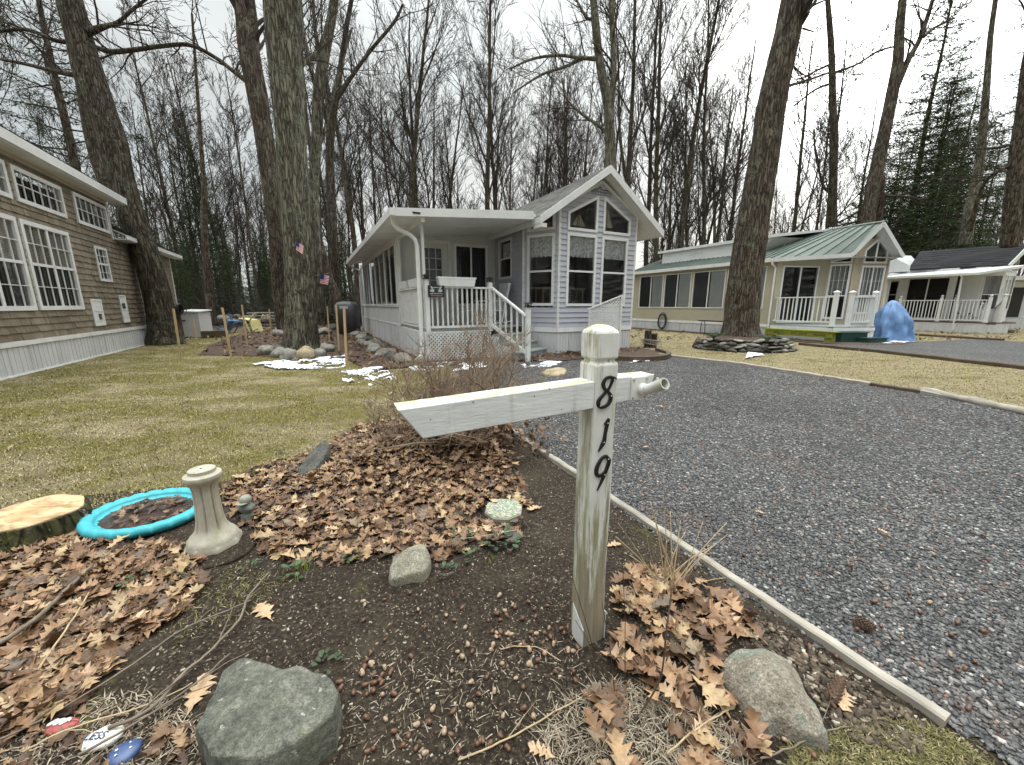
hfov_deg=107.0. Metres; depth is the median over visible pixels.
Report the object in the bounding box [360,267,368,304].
window
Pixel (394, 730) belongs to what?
acorn
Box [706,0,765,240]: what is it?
bare tree
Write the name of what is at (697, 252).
window
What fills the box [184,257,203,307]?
evergreen tree
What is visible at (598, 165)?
bare tree
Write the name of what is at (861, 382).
edging timber
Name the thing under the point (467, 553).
perennial
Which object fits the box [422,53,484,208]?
bare tree
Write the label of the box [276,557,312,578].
perennial
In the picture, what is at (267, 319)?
rock
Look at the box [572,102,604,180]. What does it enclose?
bare tree
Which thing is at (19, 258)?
window
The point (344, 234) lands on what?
bare tree
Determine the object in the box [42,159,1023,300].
distant wood
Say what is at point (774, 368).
edging timber
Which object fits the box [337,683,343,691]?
acorn
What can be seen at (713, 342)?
stone slab
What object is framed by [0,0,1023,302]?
sky
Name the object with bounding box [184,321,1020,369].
leaf litter
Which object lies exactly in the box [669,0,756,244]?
bare tree
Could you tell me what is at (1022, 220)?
evergreen tree
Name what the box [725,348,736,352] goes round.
stone slab
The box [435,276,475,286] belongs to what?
planter box
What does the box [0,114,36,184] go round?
bare tree
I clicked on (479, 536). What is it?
fallen stick
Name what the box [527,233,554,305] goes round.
window
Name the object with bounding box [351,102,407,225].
bare tree
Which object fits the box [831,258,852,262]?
window
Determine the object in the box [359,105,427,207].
bare tree
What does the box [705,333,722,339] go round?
ornamental grass
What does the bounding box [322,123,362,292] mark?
bare tree
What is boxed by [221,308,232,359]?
wooden stake
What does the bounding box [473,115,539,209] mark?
bare tree
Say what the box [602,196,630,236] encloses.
window
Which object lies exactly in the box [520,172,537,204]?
bare tree
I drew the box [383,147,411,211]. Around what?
bare tree
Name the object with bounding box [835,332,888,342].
plastic steps
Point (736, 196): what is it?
bare tree
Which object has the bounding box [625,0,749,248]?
bare tree
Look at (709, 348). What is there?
stone slab
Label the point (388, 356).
rock
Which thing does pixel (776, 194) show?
bare tree
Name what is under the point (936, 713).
edging timber
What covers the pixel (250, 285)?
evergreen tree
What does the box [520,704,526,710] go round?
acorn
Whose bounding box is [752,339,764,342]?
stone slab
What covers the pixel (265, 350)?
rock
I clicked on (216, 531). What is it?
birdbath pedestal
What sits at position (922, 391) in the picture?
edging timber
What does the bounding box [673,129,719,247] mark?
bare tree
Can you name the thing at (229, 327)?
lawn chair
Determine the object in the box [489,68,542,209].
bare tree
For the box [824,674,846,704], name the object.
pine cone
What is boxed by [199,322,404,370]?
mulch ground
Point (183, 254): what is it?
evergreen tree
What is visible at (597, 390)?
number post
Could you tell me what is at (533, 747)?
oak leaf
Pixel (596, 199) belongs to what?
window
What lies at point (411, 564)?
rock
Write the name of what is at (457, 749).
acorn
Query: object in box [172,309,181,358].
wooden stake
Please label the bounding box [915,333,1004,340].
landscape timber
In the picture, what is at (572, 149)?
bare tree
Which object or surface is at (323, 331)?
rock
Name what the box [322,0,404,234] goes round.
bare tree
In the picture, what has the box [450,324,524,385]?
bare shrub
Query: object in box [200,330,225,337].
raised bed board
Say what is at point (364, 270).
window
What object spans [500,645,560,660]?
fallen stick
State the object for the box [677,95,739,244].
bare tree
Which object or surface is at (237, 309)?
undergrowth
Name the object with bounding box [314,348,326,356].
rock
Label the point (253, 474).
grass
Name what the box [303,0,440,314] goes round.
forked tree
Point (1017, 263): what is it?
window
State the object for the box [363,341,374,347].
rock
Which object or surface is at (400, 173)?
bare tree
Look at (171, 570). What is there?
perennial
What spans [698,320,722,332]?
patio bench
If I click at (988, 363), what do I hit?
landscape timber
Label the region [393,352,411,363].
rock
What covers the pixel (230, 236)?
bare tree
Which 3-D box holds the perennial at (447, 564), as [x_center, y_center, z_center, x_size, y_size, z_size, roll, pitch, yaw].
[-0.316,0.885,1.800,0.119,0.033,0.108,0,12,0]
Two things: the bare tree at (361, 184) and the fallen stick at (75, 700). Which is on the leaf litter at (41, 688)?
the fallen stick at (75, 700)
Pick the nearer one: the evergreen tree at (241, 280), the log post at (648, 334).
the log post at (648, 334)
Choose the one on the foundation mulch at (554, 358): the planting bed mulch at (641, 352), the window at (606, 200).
the planting bed mulch at (641, 352)
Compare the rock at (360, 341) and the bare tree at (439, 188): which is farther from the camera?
the bare tree at (439, 188)
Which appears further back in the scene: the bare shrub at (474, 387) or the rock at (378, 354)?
the rock at (378, 354)
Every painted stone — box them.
[44,717,79,736]
[80,724,124,752]
[107,738,142,764]
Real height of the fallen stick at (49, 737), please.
0.019 m
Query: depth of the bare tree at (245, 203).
21.48 m
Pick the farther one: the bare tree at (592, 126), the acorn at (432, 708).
the bare tree at (592, 126)
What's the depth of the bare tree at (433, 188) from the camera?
34.06 m
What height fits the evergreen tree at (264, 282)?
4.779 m
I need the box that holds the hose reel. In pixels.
[174,303,186,336]
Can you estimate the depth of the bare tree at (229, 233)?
40.14 m
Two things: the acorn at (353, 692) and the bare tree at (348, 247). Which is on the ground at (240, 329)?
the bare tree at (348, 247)
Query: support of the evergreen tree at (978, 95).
on the ground at (240, 329)
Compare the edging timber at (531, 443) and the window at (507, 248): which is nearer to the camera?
the edging timber at (531, 443)
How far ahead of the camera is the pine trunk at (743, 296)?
10.24 m
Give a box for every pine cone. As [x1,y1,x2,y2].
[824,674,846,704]
[852,614,876,632]
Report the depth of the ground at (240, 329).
21.56 m
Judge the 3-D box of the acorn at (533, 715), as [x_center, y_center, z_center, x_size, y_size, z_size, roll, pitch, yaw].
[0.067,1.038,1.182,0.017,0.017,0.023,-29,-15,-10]
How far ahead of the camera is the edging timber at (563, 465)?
3.00 m
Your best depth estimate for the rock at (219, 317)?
22.59 m
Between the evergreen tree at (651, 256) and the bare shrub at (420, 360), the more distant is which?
the evergreen tree at (651, 256)
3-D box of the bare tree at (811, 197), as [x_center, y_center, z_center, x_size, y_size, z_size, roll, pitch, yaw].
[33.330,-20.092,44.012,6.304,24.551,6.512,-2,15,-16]
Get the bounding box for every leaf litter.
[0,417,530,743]
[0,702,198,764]
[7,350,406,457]
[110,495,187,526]
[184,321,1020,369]
[347,331,647,365]
[360,420,571,470]
[582,560,775,764]
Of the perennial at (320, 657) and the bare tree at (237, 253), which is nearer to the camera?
the perennial at (320, 657)
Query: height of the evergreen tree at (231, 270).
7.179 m
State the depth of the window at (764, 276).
14.99 m
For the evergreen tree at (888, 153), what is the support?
on the ground at (240, 329)
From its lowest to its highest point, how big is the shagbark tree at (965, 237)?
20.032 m
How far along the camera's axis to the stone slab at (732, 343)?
10.42 m
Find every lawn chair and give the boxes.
[214,314,248,332]
[238,315,269,332]
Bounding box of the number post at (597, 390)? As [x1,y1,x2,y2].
[394,324,669,647]
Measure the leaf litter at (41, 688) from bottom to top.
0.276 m
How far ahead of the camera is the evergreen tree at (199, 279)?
26.09 m
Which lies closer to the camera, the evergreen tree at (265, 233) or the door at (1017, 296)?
the door at (1017, 296)
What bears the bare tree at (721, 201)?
on the ground at (240, 329)
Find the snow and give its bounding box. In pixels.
[253,340,908,384]
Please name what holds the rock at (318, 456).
on the garden bed soil
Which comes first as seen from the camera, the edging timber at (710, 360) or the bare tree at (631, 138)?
the edging timber at (710, 360)
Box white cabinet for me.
[181,309,212,336]
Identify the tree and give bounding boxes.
[0,0,44,104]
[0,0,154,170]
[0,0,218,344]
[0,78,68,192]
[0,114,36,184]
[14,0,119,224]
[21,0,284,329]
[75,85,108,187]
[81,48,182,245]
[81,134,163,244]
[97,1,214,309]
[107,161,182,289]
[113,219,122,238]
[124,33,218,308]
[135,143,184,255]
[136,54,221,277]
[146,4,253,314]
[146,15,239,236]
[151,182,185,278]
[151,194,169,243]
[160,238,197,307]
[163,127,242,325]
[170,242,203,301]
[170,251,196,309]
[173,4,271,326]
[173,229,202,307]
[176,164,212,261]
[184,107,242,270]
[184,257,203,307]
[186,255,220,314]
[191,13,217,323]
[196,91,264,308]
[201,239,241,314]
[207,96,266,304]
[210,203,240,269]
[210,243,234,313]
[213,227,255,315]
[214,174,255,292]
[221,247,247,311]
[228,256,248,313]
[239,226,273,314]
[242,27,325,220]
[242,146,269,267]
[244,162,267,260]
[244,270,259,310]
[248,245,273,311]
[252,145,275,229]
[252,260,272,311]
[256,0,410,325]
[259,232,271,287]
[260,253,270,296]
[262,0,394,349]
[263,21,354,240]
[264,57,338,236]
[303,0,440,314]
[305,94,341,304]
[306,103,365,300]
[309,160,338,240]
[314,65,387,303]
[317,0,467,207]
[317,231,341,324]
[317,268,332,317]
[320,123,362,295]
[321,230,364,323]
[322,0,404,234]
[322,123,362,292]
[324,191,351,299]
[335,130,384,266]
[340,0,457,207]
[350,268,364,315]
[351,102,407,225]
[357,45,430,207]
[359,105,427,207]
[370,54,432,207]
[382,18,457,208]
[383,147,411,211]
[393,13,483,208]
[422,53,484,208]
[422,146,463,208]
[424,0,544,209]
[452,0,543,209]
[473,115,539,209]
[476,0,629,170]
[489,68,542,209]
[503,17,579,208]
[505,89,554,209]
[517,130,555,200]
[519,143,550,205]
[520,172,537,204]
[521,120,555,205]
[525,31,595,188]
[532,42,603,190]
[534,141,557,192]
[540,127,589,188]
[548,113,585,191]
[549,14,628,184]
[555,122,577,190]
[563,107,617,173]
[568,0,689,188]
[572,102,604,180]
[581,1,651,198]
[604,85,664,195]
[615,0,699,265]
[617,0,723,262]
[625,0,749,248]
[639,99,694,259]
[639,174,672,261]
[641,239,659,263]
[643,83,731,249]
[644,101,716,231]
[661,2,731,246]
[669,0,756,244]
[671,197,718,248]
[672,180,706,246]
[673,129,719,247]
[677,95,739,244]
[681,43,753,243]
[689,62,778,242]
[693,41,762,242]
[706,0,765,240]
[710,210,731,241]
[716,125,751,241]
[718,146,745,240]
[761,0,959,226]
[769,139,808,233]
[772,88,844,232]
[781,3,862,231]
[784,48,869,230]
[801,0,906,228]
[818,0,979,228]
[837,53,918,227]
[841,0,1004,256]
[843,140,907,240]
[858,120,946,258]
[883,171,914,254]
[884,105,934,234]
[887,62,992,255]
[887,77,987,257]
[898,77,1003,252]
[902,137,989,323]
[910,109,970,234]
[911,114,1018,324]
[955,127,1022,269]
[958,0,997,245]
[962,15,1023,324]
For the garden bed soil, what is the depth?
1.46 m
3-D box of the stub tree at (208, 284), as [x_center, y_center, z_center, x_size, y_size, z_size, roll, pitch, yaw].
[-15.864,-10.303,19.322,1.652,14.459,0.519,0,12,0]
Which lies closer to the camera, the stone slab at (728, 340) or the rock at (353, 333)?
the stone slab at (728, 340)
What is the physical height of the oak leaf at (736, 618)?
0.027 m
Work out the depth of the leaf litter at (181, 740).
1.11 m
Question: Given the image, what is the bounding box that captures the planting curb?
[567,348,670,361]
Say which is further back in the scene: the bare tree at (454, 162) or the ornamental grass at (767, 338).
the bare tree at (454, 162)
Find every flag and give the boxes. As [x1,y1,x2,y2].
[295,240,303,253]
[319,274,328,284]
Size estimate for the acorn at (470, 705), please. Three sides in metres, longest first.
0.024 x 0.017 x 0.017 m
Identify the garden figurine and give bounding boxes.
[236,494,254,520]
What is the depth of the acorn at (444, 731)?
1.14 m
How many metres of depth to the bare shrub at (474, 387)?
3.22 m
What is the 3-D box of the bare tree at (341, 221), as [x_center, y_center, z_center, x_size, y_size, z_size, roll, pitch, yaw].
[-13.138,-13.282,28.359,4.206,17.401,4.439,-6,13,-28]
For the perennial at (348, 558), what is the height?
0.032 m
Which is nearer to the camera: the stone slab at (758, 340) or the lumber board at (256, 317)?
the stone slab at (758, 340)
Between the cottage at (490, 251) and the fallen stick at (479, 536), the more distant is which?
the cottage at (490, 251)
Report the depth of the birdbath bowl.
2.22 m
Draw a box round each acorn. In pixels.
[336,678,343,684]
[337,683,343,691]
[351,688,355,695]
[360,668,364,676]
[361,682,367,687]
[363,713,369,720]
[364,748,370,753]
[370,679,376,685]
[371,686,375,693]
[390,690,396,696]
[391,728,397,733]
[399,742,405,748]
[406,730,410,739]
[413,721,419,727]
[413,744,418,751]
[421,749,428,755]
[425,718,431,724]
[430,704,435,712]
[441,726,446,735]
[448,731,453,737]
[450,707,456,714]
[455,745,460,754]
[466,702,473,708]
[481,735,484,743]
[487,739,492,746]
[497,731,502,738]
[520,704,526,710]
[531,712,535,718]
[726,724,732,733]
[750,748,756,754]
[808,749,817,759]
[829,700,836,708]
[964,705,971,711]
[980,628,988,633]
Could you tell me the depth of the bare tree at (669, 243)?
31.64 m
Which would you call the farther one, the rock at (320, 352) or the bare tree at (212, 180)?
the bare tree at (212, 180)
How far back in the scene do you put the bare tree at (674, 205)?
41.98 m
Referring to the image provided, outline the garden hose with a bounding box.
[657,312,666,329]
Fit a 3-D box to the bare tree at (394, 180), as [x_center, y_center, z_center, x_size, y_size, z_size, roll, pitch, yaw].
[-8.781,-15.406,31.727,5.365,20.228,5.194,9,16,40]
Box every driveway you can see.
[453,357,1023,764]
[819,339,1023,364]
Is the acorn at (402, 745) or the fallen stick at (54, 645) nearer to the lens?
the acorn at (402, 745)
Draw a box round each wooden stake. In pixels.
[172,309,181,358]
[192,319,199,348]
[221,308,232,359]
[241,305,247,345]
[268,309,271,337]
[326,306,329,340]
[335,305,339,350]
[343,308,347,367]
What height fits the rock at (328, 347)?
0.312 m
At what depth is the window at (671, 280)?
18.50 m
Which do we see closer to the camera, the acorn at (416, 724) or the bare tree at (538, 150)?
the acorn at (416, 724)
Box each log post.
[644,330,651,347]
[651,334,656,347]
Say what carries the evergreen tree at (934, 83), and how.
on the ground at (240, 329)
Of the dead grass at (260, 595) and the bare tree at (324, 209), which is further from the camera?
the bare tree at (324, 209)
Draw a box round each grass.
[0,684,203,764]
[80,410,400,508]
[157,563,293,643]
[343,635,594,763]
[520,672,760,764]
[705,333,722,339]
[756,334,779,341]
[772,714,994,764]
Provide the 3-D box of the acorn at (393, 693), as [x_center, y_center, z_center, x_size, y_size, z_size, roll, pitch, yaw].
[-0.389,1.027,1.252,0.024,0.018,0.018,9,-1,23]
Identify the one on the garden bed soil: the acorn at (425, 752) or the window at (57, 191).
the acorn at (425, 752)
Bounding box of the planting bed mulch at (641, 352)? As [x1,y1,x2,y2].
[566,348,663,355]
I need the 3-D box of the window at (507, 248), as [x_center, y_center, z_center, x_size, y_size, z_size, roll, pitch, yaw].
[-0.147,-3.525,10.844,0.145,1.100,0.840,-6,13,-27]
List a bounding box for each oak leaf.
[183,673,216,720]
[252,601,273,620]
[527,505,541,509]
[529,740,557,759]
[607,540,620,545]
[722,613,741,626]
[833,688,854,711]
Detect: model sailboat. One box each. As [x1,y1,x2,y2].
[573,214,584,228]
[605,206,612,231]
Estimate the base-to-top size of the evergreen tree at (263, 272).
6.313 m
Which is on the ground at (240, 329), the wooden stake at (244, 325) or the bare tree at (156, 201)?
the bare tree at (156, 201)
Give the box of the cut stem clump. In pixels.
[615,499,727,593]
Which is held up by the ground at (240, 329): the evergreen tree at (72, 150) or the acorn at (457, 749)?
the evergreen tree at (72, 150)
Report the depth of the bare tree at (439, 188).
51.94 m
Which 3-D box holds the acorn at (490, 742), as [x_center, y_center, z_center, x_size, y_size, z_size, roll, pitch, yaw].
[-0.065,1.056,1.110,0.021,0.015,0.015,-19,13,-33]
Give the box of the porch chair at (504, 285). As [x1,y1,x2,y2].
[470,283,510,323]
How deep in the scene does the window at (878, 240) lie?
14.37 m
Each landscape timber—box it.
[798,342,874,351]
[875,349,1023,369]
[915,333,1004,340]
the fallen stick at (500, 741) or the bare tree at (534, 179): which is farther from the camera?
the bare tree at (534, 179)
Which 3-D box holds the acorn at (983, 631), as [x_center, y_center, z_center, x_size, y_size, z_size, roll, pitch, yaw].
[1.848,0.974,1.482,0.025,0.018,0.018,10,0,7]
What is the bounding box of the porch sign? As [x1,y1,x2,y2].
[428,285,444,296]
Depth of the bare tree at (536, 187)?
31.21 m
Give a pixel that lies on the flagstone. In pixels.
(558, 371)
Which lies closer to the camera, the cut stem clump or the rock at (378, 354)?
the cut stem clump
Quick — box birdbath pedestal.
[182,464,242,555]
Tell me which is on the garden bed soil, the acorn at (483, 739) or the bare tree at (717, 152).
the acorn at (483, 739)
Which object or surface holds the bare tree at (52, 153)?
on the ground at (240, 329)
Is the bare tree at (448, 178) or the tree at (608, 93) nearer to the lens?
the tree at (608, 93)
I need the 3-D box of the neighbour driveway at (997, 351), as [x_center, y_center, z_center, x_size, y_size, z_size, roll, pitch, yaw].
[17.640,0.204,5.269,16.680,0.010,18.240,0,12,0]
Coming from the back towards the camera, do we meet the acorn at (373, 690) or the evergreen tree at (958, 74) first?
the evergreen tree at (958, 74)
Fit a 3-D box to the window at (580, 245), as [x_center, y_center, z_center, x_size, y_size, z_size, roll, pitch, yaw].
[1.777,-2.897,9.826,0.940,1.800,0.100,-6,13,-27]
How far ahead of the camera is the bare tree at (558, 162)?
26.95 m
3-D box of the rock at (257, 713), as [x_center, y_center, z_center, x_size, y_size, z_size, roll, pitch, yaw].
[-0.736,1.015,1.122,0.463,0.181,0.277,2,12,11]
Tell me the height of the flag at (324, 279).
0.374 m
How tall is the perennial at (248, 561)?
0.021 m
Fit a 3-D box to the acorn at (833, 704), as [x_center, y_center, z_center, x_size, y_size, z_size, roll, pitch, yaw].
[1.036,1.038,1.222,0.017,0.017,0.023,12,25,-10]
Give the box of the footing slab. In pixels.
[168,532,255,569]
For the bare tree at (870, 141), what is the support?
on the ground at (240, 329)
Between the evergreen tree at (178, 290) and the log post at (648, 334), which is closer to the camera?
the log post at (648, 334)
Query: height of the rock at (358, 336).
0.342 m
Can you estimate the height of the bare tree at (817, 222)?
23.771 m
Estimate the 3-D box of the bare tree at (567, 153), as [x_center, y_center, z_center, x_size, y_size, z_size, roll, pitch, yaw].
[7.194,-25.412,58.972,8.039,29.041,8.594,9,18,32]
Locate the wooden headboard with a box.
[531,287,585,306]
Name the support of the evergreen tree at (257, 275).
on the ground at (240, 329)
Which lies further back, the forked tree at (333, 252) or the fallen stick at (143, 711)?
the forked tree at (333, 252)
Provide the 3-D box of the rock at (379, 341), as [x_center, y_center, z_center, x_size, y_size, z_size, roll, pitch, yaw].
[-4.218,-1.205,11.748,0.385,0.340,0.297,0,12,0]
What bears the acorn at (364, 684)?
on the garden bed soil
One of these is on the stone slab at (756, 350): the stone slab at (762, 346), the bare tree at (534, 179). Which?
the stone slab at (762, 346)
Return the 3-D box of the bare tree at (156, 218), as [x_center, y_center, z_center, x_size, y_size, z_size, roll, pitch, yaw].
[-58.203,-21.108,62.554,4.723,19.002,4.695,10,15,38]
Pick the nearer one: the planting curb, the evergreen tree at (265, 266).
the planting curb
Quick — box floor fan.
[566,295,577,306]
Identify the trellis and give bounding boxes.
[587,295,622,349]
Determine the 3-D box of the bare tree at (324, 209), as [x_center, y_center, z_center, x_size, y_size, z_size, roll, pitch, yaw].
[-13.082,-14.535,25.940,5.357,20.862,5.533,4,14,26]
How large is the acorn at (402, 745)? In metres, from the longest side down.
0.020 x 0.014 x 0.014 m
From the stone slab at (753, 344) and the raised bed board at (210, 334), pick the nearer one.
the stone slab at (753, 344)
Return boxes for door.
[418,242,449,321]
[453,243,487,305]
[776,266,819,322]
[1006,287,1023,316]
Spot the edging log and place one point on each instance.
(990, 403)
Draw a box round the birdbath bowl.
[76,487,194,540]
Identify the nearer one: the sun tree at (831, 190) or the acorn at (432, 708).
the acorn at (432, 708)
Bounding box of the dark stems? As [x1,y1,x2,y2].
[567,546,672,716]
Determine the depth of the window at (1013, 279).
17.82 m
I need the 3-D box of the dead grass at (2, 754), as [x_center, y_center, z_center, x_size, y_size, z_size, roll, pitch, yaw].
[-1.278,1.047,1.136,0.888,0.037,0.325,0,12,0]
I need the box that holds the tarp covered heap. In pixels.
[873,300,915,341]
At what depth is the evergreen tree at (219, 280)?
22.27 m
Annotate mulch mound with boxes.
[692,335,788,351]
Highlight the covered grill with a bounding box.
[334,301,360,333]
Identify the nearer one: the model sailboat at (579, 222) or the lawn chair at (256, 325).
the model sailboat at (579, 222)
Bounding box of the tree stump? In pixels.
[0,494,93,552]
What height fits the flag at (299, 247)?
0.348 m
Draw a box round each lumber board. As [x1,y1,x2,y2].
[244,313,274,315]
[252,316,274,318]
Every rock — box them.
[195,658,342,764]
[217,315,230,322]
[257,345,273,355]
[262,314,272,322]
[270,347,284,357]
[272,328,282,336]
[279,348,296,360]
[296,346,315,359]
[298,440,330,475]
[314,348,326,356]
[318,327,331,334]
[320,343,334,351]
[327,324,335,329]
[349,331,359,335]
[355,334,364,339]
[355,338,365,344]
[363,336,373,340]
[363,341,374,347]
[366,343,380,352]
[370,338,382,344]
[374,348,390,357]
[385,351,396,360]
[389,544,430,586]
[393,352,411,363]
[720,648,829,752]
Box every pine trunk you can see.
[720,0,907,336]
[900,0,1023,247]
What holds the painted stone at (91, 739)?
on the garden bed soil
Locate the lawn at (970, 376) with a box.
[0,328,1023,764]
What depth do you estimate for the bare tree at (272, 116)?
25.20 m
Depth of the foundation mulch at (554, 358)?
8.97 m
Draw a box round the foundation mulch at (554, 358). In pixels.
[343,334,650,367]
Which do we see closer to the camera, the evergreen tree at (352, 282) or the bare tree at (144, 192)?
the bare tree at (144, 192)
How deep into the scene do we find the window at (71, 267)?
8.11 m
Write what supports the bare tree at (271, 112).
on the ground at (240, 329)
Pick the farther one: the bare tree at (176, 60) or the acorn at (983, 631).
the bare tree at (176, 60)
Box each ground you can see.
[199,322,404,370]
[212,314,509,332]
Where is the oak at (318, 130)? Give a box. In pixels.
[303,0,368,312]
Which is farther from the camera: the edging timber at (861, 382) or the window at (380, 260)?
the window at (380, 260)
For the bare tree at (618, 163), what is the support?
on the ground at (240, 329)
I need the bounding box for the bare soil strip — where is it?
[632,327,911,344]
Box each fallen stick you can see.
[0,564,93,644]
[0,600,250,739]
[22,682,191,752]
[37,592,89,669]
[77,644,264,755]
[107,572,269,729]
[435,529,517,541]
[458,694,585,760]
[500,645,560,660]
[666,710,728,754]
[760,699,848,759]
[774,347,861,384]
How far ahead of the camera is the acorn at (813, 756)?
1.08 m
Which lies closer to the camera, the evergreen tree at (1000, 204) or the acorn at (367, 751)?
the acorn at (367, 751)
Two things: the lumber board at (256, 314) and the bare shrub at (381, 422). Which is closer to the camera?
the bare shrub at (381, 422)
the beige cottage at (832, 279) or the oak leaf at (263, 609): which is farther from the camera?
the beige cottage at (832, 279)
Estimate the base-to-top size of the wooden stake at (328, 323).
1.274 m
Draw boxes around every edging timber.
[505,427,542,451]
[540,449,576,477]
[610,494,950,727]
[659,353,739,364]
[740,362,803,374]
[804,372,869,384]
[869,382,921,392]
[920,389,1020,406]
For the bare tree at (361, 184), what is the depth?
41.46 m
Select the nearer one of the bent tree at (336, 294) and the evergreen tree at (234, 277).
the bent tree at (336, 294)
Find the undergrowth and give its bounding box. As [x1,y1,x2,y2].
[175,273,460,327]
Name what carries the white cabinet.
on the lawn at (970, 376)
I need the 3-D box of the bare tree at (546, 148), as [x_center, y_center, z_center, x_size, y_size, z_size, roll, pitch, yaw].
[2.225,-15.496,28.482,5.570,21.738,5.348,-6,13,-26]
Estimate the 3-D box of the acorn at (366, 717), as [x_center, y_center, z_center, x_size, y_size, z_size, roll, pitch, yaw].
[-0.452,1.041,1.179,0.022,0.016,0.016,31,31,7]
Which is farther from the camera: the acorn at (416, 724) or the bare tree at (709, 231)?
the bare tree at (709, 231)
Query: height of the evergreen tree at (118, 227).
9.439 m
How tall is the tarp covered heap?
1.432 m
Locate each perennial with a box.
[114,569,152,595]
[140,579,177,592]
[163,562,194,579]
[237,558,260,573]
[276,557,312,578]
[309,647,342,675]
[339,547,361,563]
[435,561,458,578]
[452,526,475,540]
[462,547,480,563]
[483,524,523,550]
[509,515,531,526]
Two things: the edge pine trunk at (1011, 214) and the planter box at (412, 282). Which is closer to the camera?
the planter box at (412, 282)
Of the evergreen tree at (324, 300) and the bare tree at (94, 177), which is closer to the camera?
the evergreen tree at (324, 300)
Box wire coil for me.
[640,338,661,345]
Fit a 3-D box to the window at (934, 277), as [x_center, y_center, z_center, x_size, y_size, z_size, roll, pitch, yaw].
[20.928,-4.269,19.186,0.080,2.000,1.500,-6,13,-27]
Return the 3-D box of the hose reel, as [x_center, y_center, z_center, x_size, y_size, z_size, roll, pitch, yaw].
[-12.358,-2.268,14.043,0.393,1.351,0.461,0,12,0]
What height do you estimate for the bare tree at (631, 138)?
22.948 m
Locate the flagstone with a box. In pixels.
[540,367,566,376]
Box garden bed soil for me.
[0,370,1003,764]
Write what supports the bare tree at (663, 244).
on the ground at (240, 329)
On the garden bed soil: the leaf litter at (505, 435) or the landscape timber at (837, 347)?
the leaf litter at (505, 435)
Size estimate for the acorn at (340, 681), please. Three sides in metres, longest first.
0.025 x 0.018 x 0.018 m
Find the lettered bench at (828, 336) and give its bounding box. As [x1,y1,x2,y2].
[762,328,841,341]
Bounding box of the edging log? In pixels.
[919,387,1023,414]
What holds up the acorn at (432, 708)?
on the garden bed soil
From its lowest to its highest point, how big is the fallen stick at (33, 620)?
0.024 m
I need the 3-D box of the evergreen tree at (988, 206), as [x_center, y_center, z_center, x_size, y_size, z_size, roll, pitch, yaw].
[31.420,-10.802,26.441,6.458,13.912,7.329,8,14,35]
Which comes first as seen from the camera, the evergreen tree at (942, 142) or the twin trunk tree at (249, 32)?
the twin trunk tree at (249, 32)
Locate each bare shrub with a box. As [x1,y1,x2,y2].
[209,296,243,355]
[330,296,553,450]
[361,375,457,442]
[384,324,484,386]
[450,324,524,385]
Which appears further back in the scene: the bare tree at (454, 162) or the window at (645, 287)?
the bare tree at (454, 162)
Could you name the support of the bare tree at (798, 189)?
on the ground at (240, 329)
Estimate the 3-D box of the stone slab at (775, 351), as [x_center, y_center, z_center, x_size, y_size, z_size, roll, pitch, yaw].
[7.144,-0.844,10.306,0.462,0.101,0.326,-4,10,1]
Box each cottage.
[0,125,182,380]
[346,165,663,361]
[632,221,904,340]
[882,244,1023,333]
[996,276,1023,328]
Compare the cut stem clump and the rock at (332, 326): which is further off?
the rock at (332, 326)
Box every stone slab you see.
[703,347,715,349]
[708,341,717,344]
[718,345,733,348]
[723,338,732,341]
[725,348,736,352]
[726,342,736,345]
[745,342,760,346]
[745,348,764,352]
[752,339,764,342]
[754,345,767,348]
[768,350,783,352]
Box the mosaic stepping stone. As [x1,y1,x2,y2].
[485,499,521,523]
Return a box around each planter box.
[399,281,408,288]
[407,278,422,287]
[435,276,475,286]
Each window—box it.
[0,159,12,198]
[0,213,37,310]
[7,163,67,218]
[17,218,84,309]
[70,191,110,233]
[93,245,112,281]
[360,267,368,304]
[362,263,369,304]
[367,259,380,304]
[373,251,385,304]
[383,243,397,304]
[498,237,511,279]
[527,213,555,231]
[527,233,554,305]
[565,232,597,305]
[567,195,599,232]
[599,236,628,305]
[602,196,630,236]
[638,275,663,307]
[663,272,691,307]
[690,252,702,259]
[691,269,726,307]
[726,266,767,308]
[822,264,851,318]
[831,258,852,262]
[854,265,885,313]
[863,238,888,263]
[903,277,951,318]
[977,275,1003,309]
[999,275,1016,309]
[1008,260,1019,271]
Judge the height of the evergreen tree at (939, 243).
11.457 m
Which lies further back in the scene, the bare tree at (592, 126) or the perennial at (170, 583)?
the bare tree at (592, 126)
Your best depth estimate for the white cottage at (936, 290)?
18.19 m
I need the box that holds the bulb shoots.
[298,559,314,570]
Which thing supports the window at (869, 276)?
in the beige cottage at (832, 279)
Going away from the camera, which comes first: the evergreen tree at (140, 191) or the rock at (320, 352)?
the rock at (320, 352)
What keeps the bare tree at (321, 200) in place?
on the ground at (240, 329)
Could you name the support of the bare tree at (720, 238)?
on the ground at (240, 329)
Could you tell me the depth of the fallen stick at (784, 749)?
1.09 m

